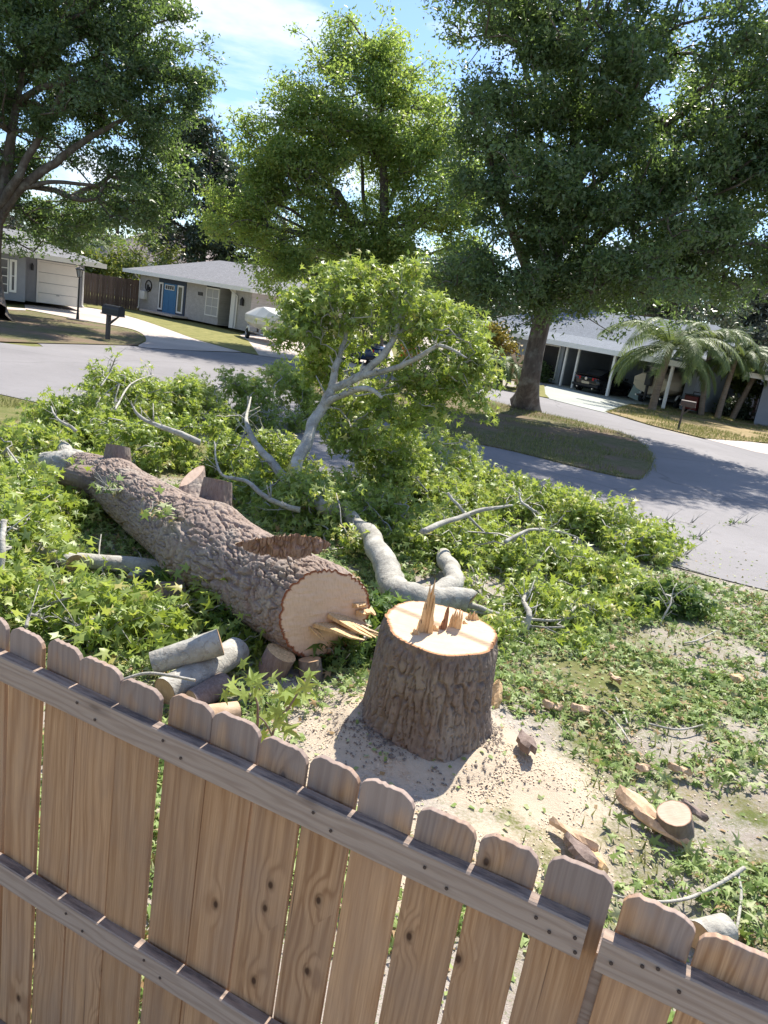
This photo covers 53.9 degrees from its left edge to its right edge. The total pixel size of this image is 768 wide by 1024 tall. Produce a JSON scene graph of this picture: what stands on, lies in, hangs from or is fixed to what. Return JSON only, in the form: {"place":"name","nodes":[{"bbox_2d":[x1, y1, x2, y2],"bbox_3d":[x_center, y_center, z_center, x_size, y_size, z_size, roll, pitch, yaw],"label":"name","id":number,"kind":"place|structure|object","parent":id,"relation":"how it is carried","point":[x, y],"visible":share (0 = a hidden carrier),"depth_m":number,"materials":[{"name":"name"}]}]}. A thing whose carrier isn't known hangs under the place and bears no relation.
{"place":"outdoors","nodes":[
{"label":"outdoors","id":0,"kind":"place"},
{"bbox_2d":[0,310,143,344],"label":"front lawn","id":1,"kind":"structure","parent":0,"point":[29,326],"depth_m":31.58,"materials":[{"name":"plant"}]},
{"bbox_2d":[66,266,88,321],"bbox_3d":[-15.260,-10.888,37.745,0.900,2.660,0.600,9,15,0],"label":"lamp post","id":2,"kind":"object","parent":1,"relation":"on","point":[79,270],"visible":0.95,"depth_m":37.71,"materials":[{"name":"black metal"}]},
{"bbox_2d":[100,304,124,339],"bbox_3d":[-11.002,-7.670,30.593,1.088,1.393,0.362,17,17,29],"label":"mailbox","id":3,"kind":"object","parent":1,"relation":"on","point":[109,310],"visible":1,"depth_m":30.42,"materials":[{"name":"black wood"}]},
{"bbox_2d":[0,0,229,320],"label":"oak tree","id":4,"kind":"object","parent":1,"relation":"on","point":[49,32],"visible":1,"depth_m":32.13,"materials":[{"name":"green plant"}]},
{"bbox_2d":[25,305,239,351],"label":"driveway","id":5,"kind":"structure","parent":0,"point":[157,336],"depth_m":39.56,"materials":[{"name":"concrete"}]},
{"bbox_2d":[93,231,211,295],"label":"tree","id":6,"kind":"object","parent":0,"point":[146,248],"depth_m":80.29,"materials":[{"name":"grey plant"}]},
{"bbox_2d":[87,302,257,354],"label":"corner lawn","id":7,"kind":"structure","parent":0,"point":[208,333],"depth_m":45.27,"materials":[{"name":"plant"}]},
{"bbox_2d":[69,246,124,285],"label":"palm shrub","id":8,"kind":"object","parent":7,"relation":"on","point":[111,270],"visible":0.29,"depth_m":56.56,"materials":[{"name":"green plant"}]},
{"bbox_2d":[83,272,138,309],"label":"board fence","id":9,"kind":"object","parent":7,"relation":"on","point":[117,289],"visible":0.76,"depth_m":54.84,"materials":[{"name":"brown wood"}]},
{"bbox_2d":[0,284,767,1023],"bbox_3d":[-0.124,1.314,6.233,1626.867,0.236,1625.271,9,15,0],"label":"ground","id":10,"kind":"structure","parent":0,"point":[752,822],"depth_m":5.24,"materials":[{"name":"soil"}]},
{"bbox_2d":[1,228,106,307],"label":"grey house","id":11,"kind":"structure","parent":10,"relation":"on","point":[52,278],"depth_m":43.63,"materials":[{"name":"paint"}]},
{"bbox_2d":[1,258,8,292],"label":"window","id":12,"kind":"structure","parent":11,"relation":"in","point":[4,261],"depth_m":41.53,"materials":[{"name":"glass"}]},
{"bbox_2d":[9,259,16,292],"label":"window","id":13,"kind":"structure","parent":11,"relation":"in","point":[13,263],"depth_m":41.77,"materials":[{"name":"white paint"}]},
{"bbox_2d":[36,259,78,306],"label":"garage door","id":14,"kind":"structure","parent":11,"relation":"in","point":[48,267],"depth_m":44.28,"materials":[{"name":"white paint"}]},
{"bbox_2d":[3,184,134,242],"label":"grey leaved tree","id":15,"kind":"object","parent":10,"relation":"on","point":[12,222],"visible":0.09,"depth_m":84.05,"materials":[{"name":"green plant"}]},
{"bbox_2d":[40,233,112,267],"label":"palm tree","id":16,"kind":"object","parent":10,"relation":"on","point":[105,246],"visible":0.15,"depth_m":57.74,"materials":[{"name":"green plant"}]},
{"bbox_2d":[77,552,161,575],"bbox_3d":[-2.515,0.533,7.544,1.047,0.177,0.180,6,15,-13],"label":"cut log","id":17,"kind":"object","parent":10,"relation":"on","point":[122,562],"visible":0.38,"depth_m":7.46,"materials":[{"name":"grey wood"}]},
{"bbox_2d":[0,414,269,673],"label":"leafy bough","id":18,"kind":"object","parent":10,"relation":"on","point":[38,504],"visible":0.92,"depth_m":6.41,"materials":[{"name":"green plant"}]},
{"bbox_2d":[23,542,81,570],"bbox_3d":[-3.262,0.426,7.396,0.627,0.168,0.168,14,16,17],"label":"cut log","id":19,"kind":"object","parent":18,"relation":"on","point":[70,557],"visible":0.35,"depth_m":7.32,"materials":[{"name":"grey wood"}]},
{"bbox_2d":[99,226,191,302],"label":"light oak tree","id":20,"kind":"object","parent":10,"relation":"on","point":[135,258],"visible":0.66,"depth_m":59.56,"materials":[{"name":"green plant"}]},
{"bbox_2d":[153,580,185,605],"bbox_3d":[-1.983,0.764,6.974,0.246,0.250,0.256,0,17,-31],"label":"cut log","id":21,"kind":"object","parent":10,"relation":"on","point":[166,593],"visible":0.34,"depth_m":6.90,"materials":[{"name":"grey wood"}]},
{"bbox_2d":[7,346,337,537],"bbox_3d":[-3.223,-2.134,14.438,6.040,1.853,10.777,9,15,0],"label":"leafy bough","id":22,"kind":"object","parent":10,"relation":"on","point":[157,426],"visible":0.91,"depth_m":12.38,"materials":[{"name":"green plant"}]},
{"bbox_2d":[154,637,248,704],"bbox_3d":[-1.357,1.203,5.718,0.245,0.269,0.821,16,17,26],"label":"cut log","id":23,"kind":"object","parent":10,"relation":"on","point":[236,650],"visible":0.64,"depth_m":5.56,"materials":[{"name":"wood"}]},
{"bbox_2d":[124,672,195,681],"bbox_3d":[-1.550,1.150,5.217,0.491,0.075,0.058,7,15,-7],"label":"stick","id":24,"kind":"object","parent":23,"relation":"on","point":[158,674],"visible":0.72,"depth_m":5.21,"materials":[{"name":"grey wood"}]},
{"bbox_2d":[149,629,224,672],"bbox_3d":[-1.463,1.035,5.619,0.544,0.350,0.206,5,15,-16],"label":"cut log","id":25,"kind":"object","parent":23,"relation":"on","point":[202,647],"visible":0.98,"depth_m":5.54,"materials":[{"name":"wood"}]},
{"bbox_2d":[36,440,377,657],"bbox_3d":[-2.334,-0.035,8.272,1.313,1.028,6.557,-6,21,-44],"label":"felled trunk","id":26,"kind":"object","parent":10,"relation":"on","point":[297,607],"visible":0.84,"depth_m":6.73,"materials":[{"name":"brown wood"}]},
{"bbox_2d":[88,468,176,522],"bbox_3d":[-2.541,-0.187,7.608,0.434,0.523,1.830,-3,19,-39],"label":"leafy twig","id":27,"kind":"object","parent":26,"relation":"on","point":[109,488],"visible":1,"depth_m":7.20,"materials":[{"name":"green plant"}]},
{"bbox_2d":[235,533,330,558],"bbox_3d":[-0.741,0.215,5.850,0.776,0.217,0.216,1,32,-23],"label":"bark wedge","id":28,"kind":"object","parent":26,"relation":"on","point":[294,546],"visible":1,"depth_m":5.78,"materials":[{"name":"brown wood"}]},
{"bbox_2d":[185,673,231,704],"bbox_3d":[-1.287,1.314,5.471,0.176,0.180,0.386,16,17,26],"label":"cut log","id":29,"kind":"object","parent":10,"relation":"on","point":[208,690],"visible":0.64,"depth_m":5.43,"materials":[{"name":"brown wood"}]},
{"bbox_2d":[130,109,295,264],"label":"dark oak tree","id":30,"kind":"object","parent":10,"relation":"on","point":[227,170],"visible":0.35,"depth_m":67.83,"materials":[{"name":"green plant"}]},
{"bbox_2d":[122,260,357,336],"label":"house","id":31,"kind":"structure","parent":10,"relation":"on","point":[211,292],"depth_m":52.10,"materials":[{"name":"grey paint"}]},
{"bbox_2d":[162,283,176,313],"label":"door","id":32,"kind":"structure","parent":31,"relation":"in","point":[170,290],"depth_m":53.64,"materials":[{"name":"blue paint"}]},
{"bbox_2d":[204,287,219,316],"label":"window","id":33,"kind":"structure","parent":31,"relation":"in","point":[212,294],"depth_m":50.91,"materials":[{"name":"glass"}]},
{"bbox_2d":[216,656,319,742],"bbox_3d":[-0.617,1.313,3.746,0.523,1.336,0.428,9,15,0],"label":"sweetgum sapling","id":34,"kind":"object","parent":10,"relation":"on","point":[292,697],"visible":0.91,"depth_m":3.57,"materials":[{"name":"green plant"}]},
{"bbox_2d":[257,643,295,680],"bbox_3d":[-0.864,1.217,6.016,0.305,0.300,0.262,9,15,0],"label":"cut log","id":35,"kind":"object","parent":10,"relation":"on","point":[275,657],"visible":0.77,"depth_m":5.92,"materials":[{"name":"brown wood"}]},
{"bbox_2d":[140,560,413,672],"bbox_3d":[-1.051,0.856,6.831,2.778,0.673,1.573,12,15,12],"label":"leafy twig","id":36,"kind":"object","parent":10,"relation":"on","point":[356,652],"visible":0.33,"depth_m":6.49,"materials":[{"name":"green plant"}]},
{"bbox_2d":[242,237,368,334],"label":"dark oak tree","id":37,"kind":"object","parent":10,"relation":"on","point":[308,279],"depth_m":72.86,"materials":[{"name":"green plant"}]},
{"bbox_2d":[0,617,613,1023],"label":"wooden fence","id":38,"kind":"object","parent":10,"relation":"on","point":[240,803],"visible":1,"depth_m":2.15,"materials":[{"name":"brown wood"}]},
{"bbox_2d":[588,893,767,1023],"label":"fence panel","id":39,"kind":"object","parent":38,"relation":"attached to","point":[647,972],"visible":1,"depth_m":1.61,"materials":[{"name":"brown wood"}]},
{"bbox_2d":[298,656,322,682],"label":"cut log","id":40,"kind":"object","parent":10,"relation":"on","point":[312,663],"visible":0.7,"depth_m":5.99,"materials":[{"name":"brown wood"}]},
{"bbox_2d":[240,333,392,369],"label":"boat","id":41,"kind":"structure","parent":10,"relation":"on","point":[259,343],"depth_m":40.12,"materials":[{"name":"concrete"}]},
{"bbox_2d":[245,326,276,338],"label":"trailer","id":42,"kind":"object","parent":41,"relation":"on","point":[247,332],"visible":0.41,"depth_m":44.74,"materials":[{"name":"metal"}]},
{"bbox_2d":[245,307,282,332],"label":"boat","id":43,"kind":"object","parent":42,"relation":"on","point":[260,313],"visible":0.55,"depth_m":43.38,"materials":[{"name":"white plastic"}]},
{"bbox_2d":[334,336,388,364],"bbox_3d":[-1.610,-8.707,40.187,2.033,1.316,4.302,-4,20,-41],"label":"parked car","id":44,"kind":"object","parent":41,"relation":"on","point":[369,353],"visible":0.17,"depth_m":38.55,"materials":[{"name":"blue paint"}]},
{"bbox_2d":[9,214,625,340],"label":"wood","id":45,"kind":"object","parent":10,"relation":"on","point":[120,232],"depth_m":104.07,"materials":[{"name":"plant"}]},
{"bbox_2d":[167,0,501,365],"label":"light oak tree","id":46,"kind":"object","parent":10,"relation":"on","point":[382,141],"visible":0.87,"depth_m":36.37,"materials":[{"name":"green plant"}]},
{"bbox_2d":[254,249,510,611],"bbox_3d":[0.479,-1.585,10.179,3.300,3.740,6.190,1,17,-28],"label":"grey bough","id":47,"kind":"object","parent":10,"relation":"on","point":[308,310],"visible":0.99,"depth_m":10.90,"materials":[{"name":"green plant"}]},
{"bbox_2d":[0,373,767,1018],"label":"grass","id":48,"kind":"structure","parent":10,"relation":"on","point":[630,411],"depth_m":21.58,"materials":[{"name":"plant"}]},
{"bbox_2d":[1,443,767,1023],"bbox_3d":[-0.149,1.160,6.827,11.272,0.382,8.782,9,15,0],"label":"leaf litter","id":49,"kind":"object","parent":10,"relation":"on","point":[751,689],"visible":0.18,"depth_m":6.72,"materials":[{"name":"plant"}]},
{"bbox_2d":[126,569,150,582],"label":"cut log","id":50,"kind":"object","parent":49,"relation":"on","point":[130,575],"visible":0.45,"depth_m":7.41,"materials":[{"name":"grey wood"}]},
{"bbox_2d":[209,701,240,716],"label":"cut log","id":51,"kind":"object","parent":49,"relation":"on","point":[233,707],"visible":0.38,"depth_m":5.23,"materials":[{"name":"brown wood"}]},
{"bbox_2d":[542,699,562,711],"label":"wood chip","id":52,"kind":"object","parent":49,"relation":"on","point":[547,704],"visible":1,"depth_m":6.15,"materials":[{"name":"beige wood"}]},
{"bbox_2d":[570,703,589,712],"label":"wood chip","id":53,"kind":"object","parent":49,"relation":"on","point":[579,708],"visible":0.99,"depth_m":6.18,"materials":[{"name":"beige wood"}]},
{"bbox_2d":[633,806,689,845],"bbox_3d":[1.749,1.983,4.765,0.380,0.054,0.094,27,31,34],"label":"wood chip","id":54,"kind":"object","parent":49,"relation":"on","point":[646,818],"visible":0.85,"depth_m":4.77,"materials":[{"name":"brown wood"}]},
{"bbox_2d":[727,674,745,682],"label":"wood chip","id":55,"kind":"object","parent":49,"relation":"on","point":[735,678],"visible":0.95,"depth_m":7.26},
{"bbox_2d":[736,874,742,928],"bbox_3d":[2.005,2.203,4.258,0.047,0.066,0.486,15,16,21],"label":"stick","id":56,"kind":"object","parent":49,"relation":"on","point":[740,906],"visible":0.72,"depth_m":4.27,"materials":[{"name":"grey wood"}]},
{"bbox_2d":[361,578,497,762],"bbox_3d":[0.382,1.109,5.325,1.430,1.372,1.410,9,15,0],"label":"tree stump","id":57,"kind":"object","parent":10,"relation":"on","point":[428,693],"visible":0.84,"depth_m":5.06,"materials":[{"name":"brown wood"}]},
{"bbox_2d":[312,711,552,813],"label":"bark crumbs","id":58,"kind":"object","parent":10,"relation":"on","point":[391,744],"visible":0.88,"depth_m":5.08,"materials":[{"name":"wood"}]},
{"bbox_2d":[351,247,530,352],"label":"dark oak tree","id":59,"kind":"object","parent":10,"relation":"on","point":[497,316],"visible":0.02,"depth_m":67.30,"materials":[{"name":"green plant"}]},
{"bbox_2d":[272,420,696,659],"bbox_3d":[1.416,-0.148,11.022,6.194,1.221,6.890,-5,20,-42],"label":"leafy bough","id":60,"kind":"object","parent":10,"relation":"on","point":[465,488],"visible":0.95,"depth_m":9.79,"materials":[{"name":"green plant"}]},
{"bbox_2d":[491,679,502,708],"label":"wood chip","id":61,"kind":"object","parent":10,"relation":"on","point":[497,688],"visible":0.79,"depth_m":6.05,"materials":[{"name":"wood"}]},
{"bbox_2d":[480,321,523,358],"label":"croton shrub","id":62,"kind":"object","parent":10,"relation":"on","point":[500,338],"visible":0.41,"depth_m":40.42,"materials":[{"name":"yellow plant"}]},
{"bbox_2d":[238,669,766,1023],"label":"sawdust","id":63,"kind":"object","parent":10,"relation":"on","point":[519,759],"visible":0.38,"depth_m":5.12},
{"bbox_2d":[516,729,536,754],"bbox_3d":[1.010,1.627,5.338,0.120,0.086,0.282,7,6,-7],"label":"wood chip","id":64,"kind":"object","parent":63,"relation":"on","point":[526,743],"visible":1,"depth_m":5.28,"materials":[{"name":"brown wood"}]},
{"bbox_2d":[505,353,523,389],"bbox_3d":[6.525,-6.981,37.684,1.200,1.842,0.200,4,16,-17],"label":"wooden windmill","id":65,"kind":"object","parent":10,"relation":"on","point":[521,359],"visible":0.42,"depth_m":37.51,"materials":[{"name":"wood"}]},
{"bbox_2d":[496,385,548,397],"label":"lawn","id":66,"kind":"structure","parent":10,"relation":"on","point":[541,391],"depth_m":38.39,"materials":[{"name":"plant"}]},
{"bbox_2d":[471,353,522,386],"bbox_3d":[5.941,-7.051,38.680,3.980,2.065,4.132,9,15,0],"label":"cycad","id":67,"kind":"object","parent":66,"relation":"on","point":[518,370],"visible":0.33,"depth_m":37.41,"materials":[{"name":"green plant"}]},
{"bbox_2d":[501,358,554,383],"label":"shrub","id":68,"kind":"object","parent":10,"relation":"on","point":[544,373],"visible":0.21,"depth_m":47.59,"materials":[{"name":"green plant"}]},
{"bbox_2d":[549,816,598,851],"bbox_3d":[1.138,1.931,4.534,0.068,0.061,0.348,11,4,-42],"label":"wood chip","id":69,"kind":"object","parent":10,"relation":"on","point":[587,841],"visible":0.95,"depth_m":4.51,"materials":[{"name":"beige wood"}]},
{"bbox_2d":[564,831,599,867],"bbox_3d":[1.153,1.973,4.391,0.132,0.076,0.306,15,5,-25],"label":"wood chip","id":70,"kind":"object","parent":69,"relation":"on","point":[580,851],"visible":0.93,"depth_m":4.36,"materials":[{"name":"brown wood"}]},
{"bbox_2d":[589,848,608,873],"bbox_3d":[1.220,1.998,4.375,0.103,0.066,0.279,18,2,-10],"label":"wood chip","id":71,"kind":"object","parent":69,"relation":"on","point":[602,865],"visible":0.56,"depth_m":4.26,"materials":[{"name":"wood"}]},
{"bbox_2d":[447,307,767,414],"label":"carport house","id":72,"kind":"structure","parent":10,"relation":"on","point":[577,346],"depth_m":47.78,"materials":[{"name":"white paint"}]},
{"bbox_2d":[543,344,560,379],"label":"screen door","id":73,"kind":"structure","parent":72,"relation":"in","point":[552,352],"depth_m":47.76,"materials":[{"name":"white paint"}]},
{"bbox_2d":[615,784,655,817],"bbox_3d":[1.673,1.924,4.983,0.154,0.054,0.330,-20,34,-28],"label":"wood chip","id":74,"kind":"object","parent":10,"relation":"on","point":[629,799],"visible":0.74,"depth_m":4.99,"materials":[{"name":"beige wood"}]},
{"bbox_2d":[634,763,650,771],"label":"wood chip","id":75,"kind":"object","parent":10,"relation":"on","point":[642,767],"visible":1,"depth_m":5.42,"materials":[{"name":"beige wood"}]},
{"bbox_2d":[648,834,666,847],"bbox_3d":[1.687,2.050,4.714,0.172,0.023,0.124,17,60,27],"label":"loose leaf","id":76,"kind":"object","parent":10,"relation":"on","point":[654,841],"visible":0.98,"depth_m":4.71,"materials":[{"name":"plant"}]},
{"bbox_2d":[557,242,761,329],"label":"dark oak tree","id":77,"kind":"object","parent":10,"relation":"on","point":[722,322],"visible":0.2,"depth_m":56.05,"materials":[{"name":"green plant"}]},
{"bbox_2d":[621,575,728,624],"bbox_3d":[3.383,1.013,8.994,1.432,0.579,0.960,3,16,-21],"label":"leafy shoot","id":78,"kind":"object","parent":10,"relation":"on","point":[675,598],"visible":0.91,"depth_m":8.81,"materials":[{"name":"green plant"}]},
{"bbox_2d":[656,800,694,845],"bbox_3d":[1.842,1.959,4.774,0.258,0.228,0.243,9,15,0],"label":"wood slice","id":79,"kind":"object","parent":10,"relation":"on","point":[674,818],"visible":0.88,"depth_m":4.71,"materials":[{"name":"brown wood"}]},
{"bbox_2d":[648,723,704,730],"bbox_3d":[2.405,1.761,6.184,0.512,0.044,0.104,7,15,-8],"label":"stick","id":80,"kind":"object","parent":10,"relation":"on","point":[675,729],"visible":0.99,"depth_m":6.15,"materials":[{"name":"grey wood"}]},
{"bbox_2d":[612,866,745,903],"bbox_3d":[1.698,2.130,4.282,0.980,0.077,0.157,4,16,-19],"label":"stick","id":81,"kind":"object","parent":10,"relation":"on","point":[722,881],"visible":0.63,"depth_m":4.29,"materials":[{"name":"grey wood"}]},
{"bbox_2d":[667,762,693,775],"bbox_3d":[2.170,1.881,5.528,0.188,0.054,0.065,18,25,10],"label":"wood chip","id":82,"kind":"object","parent":10,"relation":"on","point":[673,767],"visible":1,"depth_m":5.51,"materials":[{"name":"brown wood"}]},
{"bbox_2d":[607,404,767,441],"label":"palm lawn","id":83,"kind":"structure","parent":10,"relation":"on","point":[745,431],"depth_m":35.35,"materials":[{"name":"plant"}]},
{"bbox_2d":[596,317,745,409],"bbox_3d":[14.461,-7.467,38.784,7.140,4.593,7.621,9,15,0],"label":"palm tree","id":84,"kind":"object","parent":83,"relation":"on","point":[678,342],"visible":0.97,"depth_m":37.83,"materials":[{"name":"green plant"}]},
{"bbox_2d":[677,400,696,427],"bbox_3d":[12.488,-4.030,31.298,0.626,1.185,0.209,16,17,26],"label":"mailbox","id":85,"kind":"object","parent":83,"relation":"on","point":[687,403],"visible":0.98,"depth_m":31.17,"materials":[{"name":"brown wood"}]},
{"bbox_2d":[682,392,699,413],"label":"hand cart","id":86,"kind":"object","parent":83,"relation":"on","point":[692,397],"visible":0.49,"depth_m":41.00,"materials":[{"name":"red metal"}]},
{"bbox_2d":[669,320,759,415],"bbox_3d":[17.048,-7.520,40.107,4.854,4.827,5.032,14,16,17],"label":"palm tree","id":87,"kind":"object","parent":83,"relation":"on","point":[743,337],"visible":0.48,"depth_m":38.93,"materials":[{"name":"green plant"}]},
{"bbox_2d":[693,342,767,418],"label":"palm tree","id":88,"kind":"object","parent":83,"relation":"on","point":[749,352],"visible":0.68,"depth_m":39.10,"materials":[{"name":"green plant"}]},
{"bbox_2d":[712,393,756,420],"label":"shrub","id":89,"kind":"object","parent":83,"relation":"on","point":[730,404],"visible":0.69,"depth_m":41.81,"materials":[{"name":"green plant"}]},
{"bbox_2d":[720,338,767,419],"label":"palm tree","id":90,"kind":"object","parent":83,"relation":"on","point":[742,398],"visible":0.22,"depth_m":40.72,"materials":[{"name":"green plant"}]},
{"bbox_2d":[731,368,763,403],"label":"shrub","id":91,"kind":"object","parent":83,"relation":"on","point":[740,384],"visible":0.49,"depth_m":43.42,"materials":[{"name":"green plant"}]},
{"bbox_2d":[681,798,708,821],"bbox_3d":[2.085,2.003,5.074,0.082,0.054,0.208,-15,32,-38],"label":"wood chip","id":92,"kind":"object","parent":10,"relation":"on","point":[699,814],"visible":0.84,"depth_m":5.04,"materials":[{"name":"brown wood"}]},
{"bbox_2d":[690,913,738,948],"bbox_3d":[1.715,2.219,3.980,0.242,0.151,0.154,3,16,-23],"label":"cut log","id":93,"kind":"object","parent":10,"relation":"on","point":[722,924],"visible":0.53,"depth_m":3.95,"materials":[{"name":"grey wood"}]},
{"bbox_2d":[702,319,761,363],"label":"dark oak tree","id":94,"kind":"object","parent":10,"relation":"on","point":[749,329],"visible":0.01,"depth_m":64.71,"materials":[{"name":"green plant"}]},
{"bbox_2d":[724,265,767,346],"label":"dark oak tree","id":95,"kind":"object","parent":10,"relation":"on","point":[759,321],"visible":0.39,"depth_m":71.36,"materials":[{"name":"green plant"}]},
{"bbox_2d":[746,369,767,425],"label":"grey shed","id":96,"kind":"structure","parent":10,"relation":"on","point":[761,416],"depth_m":40.02,"materials":[{"name":"paint"}]},
{"bbox_2d":[749,923,766,946],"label":"loose leaf","id":97,"kind":"object","parent":10,"relation":"on","point":[759,934],"visible":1,"depth_m":4.07,"materials":[{"name":"plant"}]},
{"bbox_2d":[0,343,767,589],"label":"road","id":98,"kind":"structure","parent":0,"point":[719,484],"depth_m":18.45,"materials":[{"name":"asphalt"}]},
{"bbox_2d":[0,0,767,322],"label":"sky","id":99,"kind":"structure","parent":0,"point":[254,39],"materials":[{"name":"blue"}]},
{"bbox_2d":[270,374,651,479],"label":"grass island","id":100,"kind":"structure","parent":0,"point":[616,440],"depth_m":22.27,"materials":[{"name":"plant"}]},
{"bbox_2d":[406,0,767,411],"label":"oak tree","id":101,"kind":"object","parent":100,"relation":"on","point":[689,254],"visible":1,"depth_m":22.66,"materials":[{"name":"green plant"}]},
{"bbox_2d":[544,384,672,412],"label":"carport driveway","id":102,"kind":"structure","parent":0,"point":[591,399],"depth_m":41.03,"materials":[{"name":"grey concrete"}]},
{"bbox_2d":[572,369,631,396],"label":"parked car","id":103,"kind":"object","parent":102,"relation":"on","point":[594,379],"visible":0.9,"depth_m":44.79,"materials":[{"name":"black paint"}]},
{"bbox_2d":[628,382,639,399],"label":"leaning panel","id":104,"kind":"object","parent":102,"relation":"on","point":[633,391],"visible":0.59,"depth_m":44.76,"materials":[{"name":"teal wood"}]},
{"bbox_2d":[635,390,681,408],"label":"boat trailer","id":105,"kind":"object","parent":102,"relation":"on","point":[676,400],"visible":0.69,"depth_m":42.95,"materials":[{"name":"metal"}]},
{"bbox_2d":[634,369,687,398],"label":"boat","id":106,"kind":"object","parent":105,"relation":"on","point":[644,383],"visible":0.54,"depth_m":42.22,"materials":[{"name":"plastic"}]},
{"bbox_2d":[708,439,767,453],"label":"side driveway","id":107,"kind":"structure","parent":0,"point":[756,447],"depth_m":29.16,"materials":[{"name":"concrete"}]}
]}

